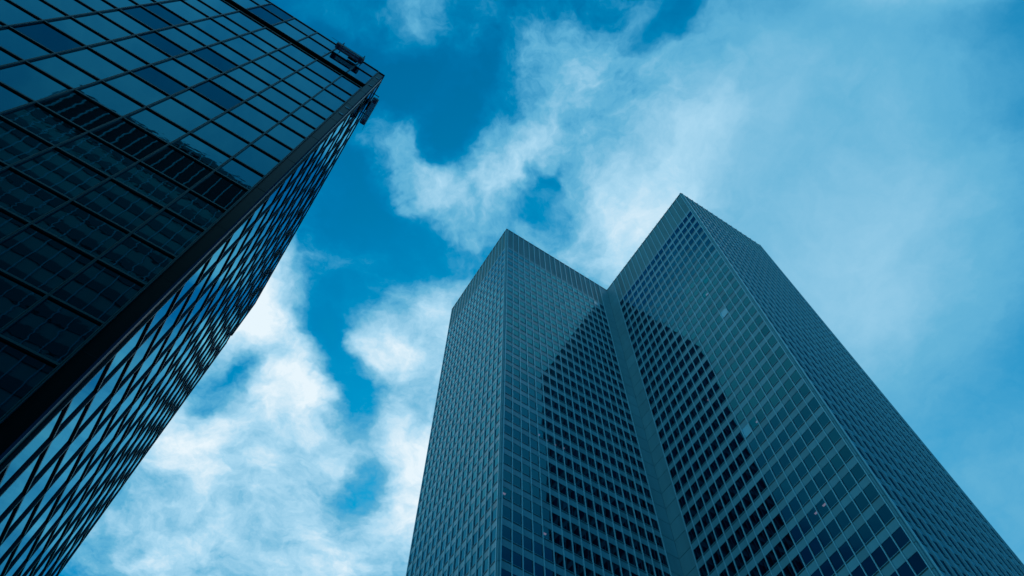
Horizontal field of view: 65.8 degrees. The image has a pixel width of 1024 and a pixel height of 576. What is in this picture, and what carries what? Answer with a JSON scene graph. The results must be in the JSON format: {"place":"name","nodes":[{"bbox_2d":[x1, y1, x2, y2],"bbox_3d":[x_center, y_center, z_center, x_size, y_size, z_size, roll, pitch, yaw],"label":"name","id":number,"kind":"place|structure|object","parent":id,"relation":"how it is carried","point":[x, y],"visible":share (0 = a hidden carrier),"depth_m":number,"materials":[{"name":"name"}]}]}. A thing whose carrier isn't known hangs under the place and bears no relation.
{"place":"outdoors","nodes":[
{"label":"outdoors","id":0,"kind":"place"},
{"bbox_2d":[0,0,384,575],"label":"glass office block","id":1,"kind":"structure","parent":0,"point":[166,166],"depth_m":24.95,"materials":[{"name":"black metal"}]},
{"bbox_2d":[0,0,38,24],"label":"window pane","id":2,"kind":"structure","parent":1,"relation":"in","point":[10,14],"depth_m":27.39,"materials":[{"name":"blue glass"}]},
{"bbox_2d":[0,502,38,560],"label":"window pane","id":3,"kind":"structure","parent":1,"relation":"in","point":[17,533],"depth_m":18.64,"materials":[{"name":"blue glass"}]},
{"bbox_2d":[0,451,43,518],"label":"window pane","id":4,"kind":"structure","parent":1,"relation":"in","point":[16,490],"depth_m":15.87,"materials":[{"name":"blue glass"}]},
{"bbox_2d":[6,534,39,575],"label":"window pane","id":5,"kind":"structure","parent":1,"relation":"in","point":[23,558],"depth_m":21.74,"materials":[{"name":"blue glass"}]},
{"bbox_2d":[0,28,50,59],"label":"window pane","id":6,"kind":"structure","parent":1,"relation":"in","point":[12,41],"depth_m":25.75,"materials":[{"name":"blue glass"}]},
{"bbox_2d":[0,118,51,164],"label":"window pane","id":7,"kind":"structure","parent":1,"relation":"in","point":[16,144],"depth_m":21.06,"materials":[{"name":"blue glass"}]},
{"bbox_2d":[0,407,65,491],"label":"window pane","id":8,"kind":"structure","parent":1,"relation":"in","point":[44,436],"depth_m":15.02,"materials":[{"name":"blue glass"}]},
{"bbox_2d":[0,169,67,221],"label":"window pane","id":9,"kind":"structure","parent":1,"relation":"in","point":[19,194],"depth_m":19.38,"materials":[{"name":"blue glass"}]},
{"bbox_2d":[7,493,60,569],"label":"window pane","id":10,"kind":"structure","parent":1,"relation":"in","point":[39,524],"depth_m":20.86,"materials":[{"name":"blue glass"}]},
{"bbox_2d":[6,454,62,534],"bbox_3d":[-10.757,4.600,17.835,0.001,1.860,1.627,31,-70,-12],"label":"window pane","id":11,"kind":"structure","parent":1,"relation":"in","point":[41,485],"depth_m":17.92,"materials":[{"name":"blue glass"}]},
{"bbox_2d":[0,63,69,100],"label":"window pane","id":12,"kind":"structure","parent":1,"relation":"in","point":[24,78],"depth_m":24.14,"materials":[{"name":"blue glass"}]},
{"bbox_2d":[11,0,66,18],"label":"window pane","id":13,"kind":"structure","parent":1,"relation":"in","point":[39,8],"depth_m":28.94,"materials":[{"name":"blue glass"}]},
{"bbox_2d":[2,104,83,144],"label":"window pane","id":14,"kind":"structure","parent":1,"relation":"in","point":[34,118],"depth_m":22.57,"materials":[{"name":"blue glass"}]},
{"bbox_2d":[0,226,92,292],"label":"window pane","id":15,"kind":"structure","parent":1,"relation":"in","point":[31,255],"depth_m":17.77,"materials":[{"name":"black glass"}]},
{"bbox_2d":[13,22,82,52],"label":"window pane","id":16,"kind":"structure","parent":1,"relation":"in","point":[44,34],"depth_m":27.43,"materials":[{"name":"blue glass"}]},
{"bbox_2d":[1,298,100,362],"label":"window pane","id":17,"kind":"structure","parent":1,"relation":"in","point":[53,330],"depth_m":16.19,"materials":[{"name":"black glass"}]},
{"bbox_2d":[29,449,83,526],"bbox_3d":[-11.636,5.059,20.215,0.004,2.140,1.627,31,-70,-12],"label":"window pane","id":18,"kind":"structure","parent":1,"relation":"in","point":[51,493],"depth_m":20.30,"materials":[{"name":"blue glass"}]},
{"bbox_2d":[14,149,106,198],"bbox_3d":[-11.973,-3.052,21.074,1.627,2.150,0.001,31,-70,-12],"label":"window pane","id":19,"kind":"structure","parent":1,"relation":"in","point":[53,168],"depth_m":21.05,"materials":[{"name":"blue glass"}]},
{"bbox_2d":[32,403,88,482],"bbox_3d":[-9.873,3.348,17.291,0.001,1.860,1.627,31,-70,-12],"label":"window pane","id":20,"kind":"structure","parent":1,"relation":"in","point":[59,443],"depth_m":17.38,"materials":[{"name":"blue glass"}]},
{"bbox_2d":[30,55,97,87],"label":"window pane","id":21,"kind":"structure","parent":1,"relation":"in","point":[57,67],"depth_m":25.97,"materials":[{"name":"blue glass"}]},
{"bbox_2d":[45,0,94,14],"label":"window pane","id":22,"kind":"structure","parent":1,"relation":"in","point":[71,7],"depth_m":30.78,"materials":[{"name":"blue glass"}]},
{"bbox_2d":[53,452,94,512],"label":"window pane","id":23,"kind":"structure","parent":1,"relation":"in","point":[78,476],"depth_m":22.75,"materials":[{"name":"blue glass"}]},
{"bbox_2d":[47,18,107,44],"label":"window pane","id":24,"kind":"structure","parent":1,"relation":"in","point":[69,26],"depth_m":29.27,"materials":[{"name":"blue glass"}]},
{"bbox_2d":[52,406,105,481],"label":"window pane","id":25,"kind":"structure","parent":1,"relation":"in","point":[80,441],"depth_m":19.76,"materials":[{"name":"blue glass"}]},
{"bbox_2d":[40,91,118,130],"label":"window pane","id":26,"kind":"structure","parent":1,"relation":"in","point":[78,109],"depth_m":24.43,"materials":[{"name":"black glass"}]},
{"bbox_2d":[35,202,127,256],"bbox_3d":[-10.613,-1.444,19.581,1.627,1.860,0.001,31,-70,-12],"label":"window pane","id":27,"kind":"structure","parent":1,"relation":"in","point":[72,223],"depth_m":19.57,"materials":[{"name":"blue glass"}]},
{"bbox_2d":[58,361,109,429],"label":"window pane","id":28,"kind":"structure","parent":1,"relation":"in","point":[90,388],"depth_m":16.88,"materials":[{"name":"blue glass"}]},
{"bbox_2d":[59,48,125,78],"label":"window pane","id":29,"kind":"structure","parent":1,"relation":"in","point":[85,58],"depth_m":27.77,"materials":[{"name":"blue glass"}]},
{"bbox_2d":[74,412,115,472],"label":"window pane","id":30,"kind":"structure","parent":1,"relation":"in","point":[96,440],"depth_m":22.18,"materials":[{"name":"blue glass"}]},
{"bbox_2d":[53,261,143,321],"bbox_3d":[-9.401,0.073,18.054,1.274,2.140,0.001,31,-70,-12],"label":"window pane","id":31,"kind":"structure","parent":1,"relation":"in","point":[99,291],"depth_m":18.02,"materials":[{"name":"black glass"}]},
{"bbox_2d":[60,134,136,175],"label":"window pane","id":32,"kind":"structure","parent":1,"relation":"in","point":[87,148],"depth_m":22.92,"materials":[{"name":"blue glass"}]},
{"bbox_2d":[75,358,130,435],"bbox_3d":[-9.868,2.555,19.127,0.003,2.140,1.627,31,-70,-12],"label":"window pane","id":33,"kind":"structure","parent":1,"relation":"in","point":[104,394],"depth_m":19.22,"materials":[{"name":"blue glass"}]},
{"bbox_2d":[74,13,132,39],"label":"window pane","id":34,"kind":"structure","parent":1,"relation":"in","point":[97,22],"depth_m":31.11,"materials":[{"name":"blue glass"}]},
{"bbox_2d":[86,412,127,472],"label":"window pane","id":35,"kind":"structure","parent":1,"relation":"in","point":[109,439],"depth_m":24.58,"materials":[{"name":"blue glass"}]},
{"bbox_2d":[78,82,142,115],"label":"window pane","id":36,"kind":"structure","parent":1,"relation":"in","point":[101,93],"depth_m":26.31,"materials":[{"name":"blue glass"}]},
{"bbox_2d":[95,370,137,431],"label":"window pane","id":37,"kind":"structure","parent":1,"relation":"in","point":[117,399],"depth_m":21.63,"materials":[{"name":"blue glass"}]},
{"bbox_2d":[75,180,161,230],"bbox_3d":[-10.607,-2.240,21.421,1.627,2.150,0.003,31,-70,-12],"label":"window pane","id":38,"kind":"structure","parent":1,"relation":"in","point":[117,203],"depth_m":21.41,"materials":[{"name":"blue glass"}]},
{"bbox_2d":[91,42,147,69],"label":"window pane","id":39,"kind":"structure","parent":1,"relation":"in","point":[110,50],"depth_m":29.63,"materials":[{"name":"blue glass"}]},
{"bbox_2d":[101,319,150,384],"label":"window pane","id":40,"kind":"structure","parent":1,"relation":"in","point":[132,344],"depth_m":18.72,"materials":[{"name":"blue glass"}]},
{"bbox_2d":[102,10,150,33],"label":"window pane","id":41,"kind":"structure","parent":1,"relation":"in","point":[119,17],"depth_m":32.95,"materials":[{"name":"blue glass"}]},
{"bbox_2d":[106,376,146,434],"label":"window pane","id":42,"kind":"structure","parent":1,"relation":"in","point":[128,402],"depth_m":24.02,"materials":[{"name":"blue glass"}]},
{"bbox_2d":[92,119,165,159],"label":"window pane","id":43,"kind":"structure","parent":1,"relation":"in","point":[121,134],"depth_m":24.78,"materials":[{"name":"black glass"}]},
{"bbox_2d":[105,73,166,105],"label":"window pane","id":44,"kind":"structure","parent":1,"relation":"in","point":[129,84],"depth_m":28.12,"materials":[{"name":"blue glass"}]},
{"bbox_2d":[100,235,173,283],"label":"window pane","id":45,"kind":"structure","parent":1,"relation":"in","point":[133,256],"depth_m":19.88,"materials":[{"name":"blue glass"}]},
{"bbox_2d":[118,324,161,387],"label":"window pane","id":46,"kind":"structure","parent":1,"relation":"in","point":[142,351],"depth_m":21.09,"materials":[{"name":"blue glass"}]},
{"bbox_2d":[114,36,168,62],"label":"window pane","id":47,"kind":"structure","parent":1,"relation":"in","point":[137,46],"depth_m":31.46,"materials":[{"name":"blue glass"}]},
{"bbox_2d":[122,7,170,29],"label":"window pane","id":48,"kind":"structure","parent":1,"relation":"in","point":[139,13],"depth_m":34.77,"materials":[{"name":"blue glass"}]},
{"bbox_2d":[127,335,168,394],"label":"window pane","id":49,"kind":"structure","parent":1,"relation":"in","point":[151,359],"depth_m":23.48,"materials":[{"name":"blue glass"}]},
{"bbox_2d":[115,163,185,205],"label":"window pane","id":50,"kind":"structure","parent":1,"relation":"in","point":[144,180],"depth_m":23.26,"materials":[{"name":"blue glass"}]},
{"bbox_2d":[126,109,187,142],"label":"window pane","id":51,"kind":"structure","parent":1,"relation":"in","point":[146,119],"depth_m":26.67,"materials":[{"name":"blue glass"}]},
{"bbox_2d":[133,66,186,94],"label":"window pane","id":52,"kind":"structure","parent":1,"relation":"in","point":[150,74],"depth_m":29.97,"materials":[{"name":"blue glass"}]},
{"bbox_2d":[143,290,179,339],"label":"window pane","id":53,"kind":"structure","parent":1,"relation":"in","point":[161,314],"depth_m":20.58,"materials":[{"name":"blue glass"}]},
{"bbox_2d":[139,32,186,55],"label":"window pane","id":54,"kind":"structure","parent":1,"relation":"in","point":[162,43],"depth_m":33.31,"materials":[{"name":"blue glass"}]},
{"bbox_2d":[143,4,186,24],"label":"window pane","id":55,"kind":"structure","parent":1,"relation":"in","point":[157,9],"depth_m":36.62,"materials":[{"name":"blue glass"}]},
{"bbox_2d":[135,210,203,255],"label":"window pane","id":56,"kind":"structure","parent":1,"relation":"in","point":[168,231],"depth_m":21.71,"materials":[{"name":"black glass"}]},
{"bbox_2d":[149,293,190,352],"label":"window pane","id":57,"kind":"structure","parent":1,"relation":"in","point":[171,320],"depth_m":22.92,"materials":[{"name":"blue glass"}]},
{"bbox_2d":[142,146,211,187],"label":"window pane","id":58,"kind":"structure","parent":1,"relation":"in","point":[169,161],"depth_m":25.13,"materials":[{"name":"black glass"}]},
{"bbox_2d":[149,98,208,130],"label":"window pane","id":59,"kind":"structure","parent":1,"relation":"in","point":[170,108],"depth_m":28.47,"materials":[{"name":"blue glass"}]},
{"bbox_2d":[154,59,206,86],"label":"window pane","id":60,"kind":"structure","parent":1,"relation":"in","point":[171,67],"depth_m":31.80,"materials":[{"name":"blue glass"}]},
{"bbox_2d":[158,27,203,50],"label":"window pane","id":61,"kind":"structure","parent":1,"relation":"in","point":[174,34],"depth_m":35.12,"materials":[{"name":"blue glass"}]},
{"bbox_2d":[160,0,206,20],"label":"window pane","id":62,"kind":"structure","parent":1,"relation":"in","point":[179,7],"depth_m":38.73,"materials":[{"name":"blue glass"}]},
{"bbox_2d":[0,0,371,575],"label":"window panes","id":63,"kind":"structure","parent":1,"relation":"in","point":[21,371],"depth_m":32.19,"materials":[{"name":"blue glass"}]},
{"bbox_2d":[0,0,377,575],"bbox_3d":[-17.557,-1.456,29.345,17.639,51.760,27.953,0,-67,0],"label":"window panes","id":64,"kind":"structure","parent":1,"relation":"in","point":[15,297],"depth_m":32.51,"materials":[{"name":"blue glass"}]},
{"bbox_2d":[172,261,207,308],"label":"window pane","id":65,"kind":"structure","parent":1,"relation":"in","point":[193,280],"depth_m":22.43,"materials":[{"name":"blue glass"}]},
{"bbox_2d":[179,271,211,319],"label":"window pane","id":66,"kind":"structure","parent":1,"relation":"in","point":[196,293],"depth_m":24.80,"materials":[{"name":"blue glass"}]},
{"bbox_2d":[168,191,224,228],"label":"window pane","id":67,"kind":"structure","parent":1,"relation":"in","point":[190,206],"depth_m":23.58,"materials":[{"name":"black glass"}]},
{"bbox_2d":[177,24,218,44],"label":"window pane","id":68,"kind":"structure","parent":1,"relation":"in","point":[190,29],"depth_m":36.97,"materials":[{"name":"blue glass"}]},
{"bbox_2d":[176,53,221,77],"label":"window pane","id":69,"kind":"structure","parent":1,"relation":"in","point":[189,59],"depth_m":33.65,"materials":[{"name":"blue glass"}]},
{"bbox_2d":[173,89,225,118],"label":"window pane","id":70,"kind":"structure","parent":1,"relation":"in","point":[189,97],"depth_m":30.32,"materials":[{"name":"blue glass"}]},
{"bbox_2d":[172,134,229,168],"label":"window pane","id":71,"kind":"structure","parent":1,"relation":"in","point":[191,145],"depth_m":27.01,"materials":[{"name":"blue glass"}]},
{"bbox_2d":[192,48,236,71],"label":"window pane","id":72,"kind":"structure","parent":1,"relation":"in","point":[208,55],"depth_m":35.47,"materials":[{"name":"blue glass"}]},
{"bbox_2d":[193,19,237,40],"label":"window pane","id":73,"kind":"structure","parent":1,"relation":"in","point":[210,26],"depth_m":39.09,"materials":[{"name":"blue glass"}]},
{"bbox_2d":[193,81,241,108],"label":"window pane","id":74,"kind":"structure","parent":1,"relation":"in","point":[208,89],"depth_m":32.16,"materials":[{"name":"blue glass"}]},
{"bbox_2d":[201,246,234,294],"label":"window pane","id":75,"kind":"structure","parent":1,"relation":"in","point":[221,264],"depth_m":26.66,"materials":[{"name":"blue glass"}]},
{"bbox_2d":[192,172,246,209],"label":"window pane","id":76,"kind":"structure","parent":1,"relation":"in","point":[216,188],"depth_m":25.45,"materials":[{"name":"black glass"}]},
{"bbox_2d":[193,122,248,155],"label":"window pane","id":77,"kind":"structure","parent":1,"relation":"in","point":[214,134],"depth_m":28.82,"materials":[{"name":"blue glass"}]},
{"bbox_2d":[210,43,249,64],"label":"window pane","id":78,"kind":"structure","parent":1,"relation":"in","point":[220,48],"depth_m":37.31,"materials":[{"name":"blue glass"}]},
{"bbox_2d":[212,74,255,99],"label":"window pane","id":79,"kind":"structure","parent":1,"relation":"in","point":[223,80],"depth_m":34.00,"materials":[{"name":"blue glass"}]},
{"bbox_2d":[214,112,262,141],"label":"window pane","id":80,"kind":"structure","parent":1,"relation":"in","point":[231,122],"depth_m":30.67,"materials":[{"name":"blue glass"}]},
{"bbox_2d":[217,159,262,188],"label":"window pane","id":81,"kind":"structure","parent":1,"relation":"in","point":[241,174],"depth_m":27.32,"materials":[{"name":"blue glass"}]},
{"bbox_2d":[224,37,266,59],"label":"window pane","id":82,"kind":"structure","parent":1,"relation":"in","point":[239,44],"depth_m":39.44,"materials":[{"name":"blue glass"}]},
{"bbox_2d":[227,67,268,91],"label":"window pane","id":83,"kind":"structure","parent":1,"relation":"in","point":[239,74],"depth_m":35.81,"materials":[{"name":"blue glass"}]},
{"bbox_2d":[230,102,277,131],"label":"window pane","id":84,"kind":"structure","parent":1,"relation":"in","point":[245,111],"depth_m":32.50,"materials":[{"name":"blue glass"}]},
{"bbox_2d":[235,145,278,174],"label":"window pane","id":85,"kind":"structure","parent":1,"relation":"in","point":[251,156],"depth_m":29.13,"materials":[{"name":"blue glass"}]},
{"bbox_2d":[242,62,280,84],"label":"window pane","id":86,"kind":"structure","parent":1,"relation":"in","point":[251,67],"depth_m":37.67,"materials":[{"name":"blue glass"}]},
{"bbox_2d":[247,95,288,120],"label":"window pane","id":87,"kind":"structure","parent":1,"relation":"in","point":[258,101],"depth_m":34.35,"materials":[{"name":"blue glass"}]},
{"bbox_2d":[253,28,289,47],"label":"window pane","id":88,"kind":"structure","parent":1,"relation":"in","point":[265,34],"depth_m":43.73,"materials":[{"name":"blue glass"}]},
{"bbox_2d":[253,134,291,159],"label":"window pane","id":89,"kind":"structure","parent":1,"relation":"in","point":[266,143],"depth_m":30.98,"materials":[{"name":"blue glass"}]},
{"bbox_2d":[254,55,294,77],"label":"window pane","id":90,"kind":"structure","parent":1,"relation":"in","point":[268,62],"depth_m":39.78,"materials":[{"name":"blue glass"}]},
{"bbox_2d":[260,87,299,111],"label":"window pane","id":91,"kind":"structure","parent":1,"relation":"in","point":[272,94],"depth_m":36.17,"materials":[{"name":"blue glass"}]},
{"bbox_2d":[268,123,304,148],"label":"window pane","id":92,"kind":"structure","parent":1,"relation":"in","point":[280,132],"depth_m":32.82,"materials":[{"name":"blue glass"}]},
{"bbox_2d":[274,81,309,103],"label":"window pane","id":93,"kind":"structure","parent":1,"relation":"in","point":[282,86],"depth_m":38.01,"materials":[{"name":"blue glass"}]},
{"bbox_2d":[280,44,315,64],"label":"window pane","id":94,"kind":"structure","parent":1,"relation":"in","point":[291,50],"depth_m":44.08,"materials":[{"name":"blue glass"}]},
{"bbox_2d":[282,115,314,136],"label":"window pane","id":95,"kind":"structure","parent":1,"relation":"in","point":[291,121],"depth_m":34.67,"materials":[{"name":"blue glass"}]},
{"bbox_2d":[284,72,322,96],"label":"window pane","id":96,"kind":"structure","parent":1,"relation":"in","point":[297,80],"depth_m":40.13,"materials":[{"name":"blue glass"}]},
{"bbox_2d":[293,106,324,127],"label":"window pane","id":97,"kind":"structure","parent":1,"relation":"in","point":[303,113],"depth_m":36.48,"materials":[{"name":"blue glass"}]},
{"bbox_2d":[305,99,332,118],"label":"window pane","id":98,"kind":"structure","parent":1,"relation":"in","point":[312,104],"depth_m":38.32,"materials":[{"name":"blue glass"}]},
{"bbox_2d":[307,61,340,81],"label":"window pane","id":99,"kind":"structure","parent":1,"relation":"in","point":[316,66],"depth_m":44.42,"materials":[{"name":"blue glass"}]},
{"bbox_2d":[314,89,343,110],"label":"window pane","id":100,"kind":"structure","parent":1,"relation":"in","point":[326,98],"depth_m":40.44,"materials":[{"name":"blue glass"}]},
{"bbox_2d":[334,76,359,94],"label":"window pane","id":101,"kind":"structure","parent":1,"relation":"in","point":[342,82],"depth_m":44.72,"materials":[{"name":"blue glass"}]},
{"bbox_2d":[333,38,364,63],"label":"cleaning cradle","id":102,"kind":"object","parent":1,"relation":"hanging from","point":[358,59],"visible":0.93,"depth_m":49.85,"materials":[{"name":"black"}]},
{"bbox_2d":[360,94,378,127],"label":"cleaning cradle","id":103,"kind":"object","parent":1,"relation":"hanging from","point":[363,121],"visible":0.91,"depth_m":51.24,"materials":[{"name":"black"}]},
{"bbox_2d":[58,0,1023,575],"label":"sky","id":104,"kind":"structure","parent":0,"point":[873,150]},
{"bbox_2d":[406,193,1023,575],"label":"office tower","id":105,"kind":"structure","parent":0,"point":[693,389],"depth_m":130.51,"materials":[{"name":"metal"}]},
{"bbox_2d":[407,211,1023,575],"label":"windows","id":106,"kind":"structure","parent":105,"relation":"in","point":[813,404],"depth_m":136.22,"materials":[{"name":"blue glass"}]},
{"bbox_2d":[861,556,877,575],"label":"window","id":107,"kind":"structure","parent":105,"relation":"in","point":[869,566],"depth_m":90.23,"materials":[{"name":"blue glass"}]},
{"bbox_2d":[871,546,887,568],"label":"window","id":108,"kind":"structure","parent":105,"relation":"in","point":[879,556],"depth_m":89.64,"materials":[{"name":"blue glass"}]},
{"bbox_2d":[881,536,898,557],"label":"window","id":109,"kind":"structure","parent":105,"relation":"in","point":[889,546],"depth_m":89.10,"materials":[{"name":"blue glass"}]},
{"bbox_2d":[892,526,909,548],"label":"window","id":110,"kind":"structure","parent":105,"relation":"in","point":[899,535],"depth_m":88.55,"materials":[{"name":"blue glass"}]},
{"bbox_2d":[908,552,926,574],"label":"window","id":111,"kind":"structure","parent":105,"relation":"in","point":[917,563],"depth_m":84.87,"materials":[{"name":"blue glass"}]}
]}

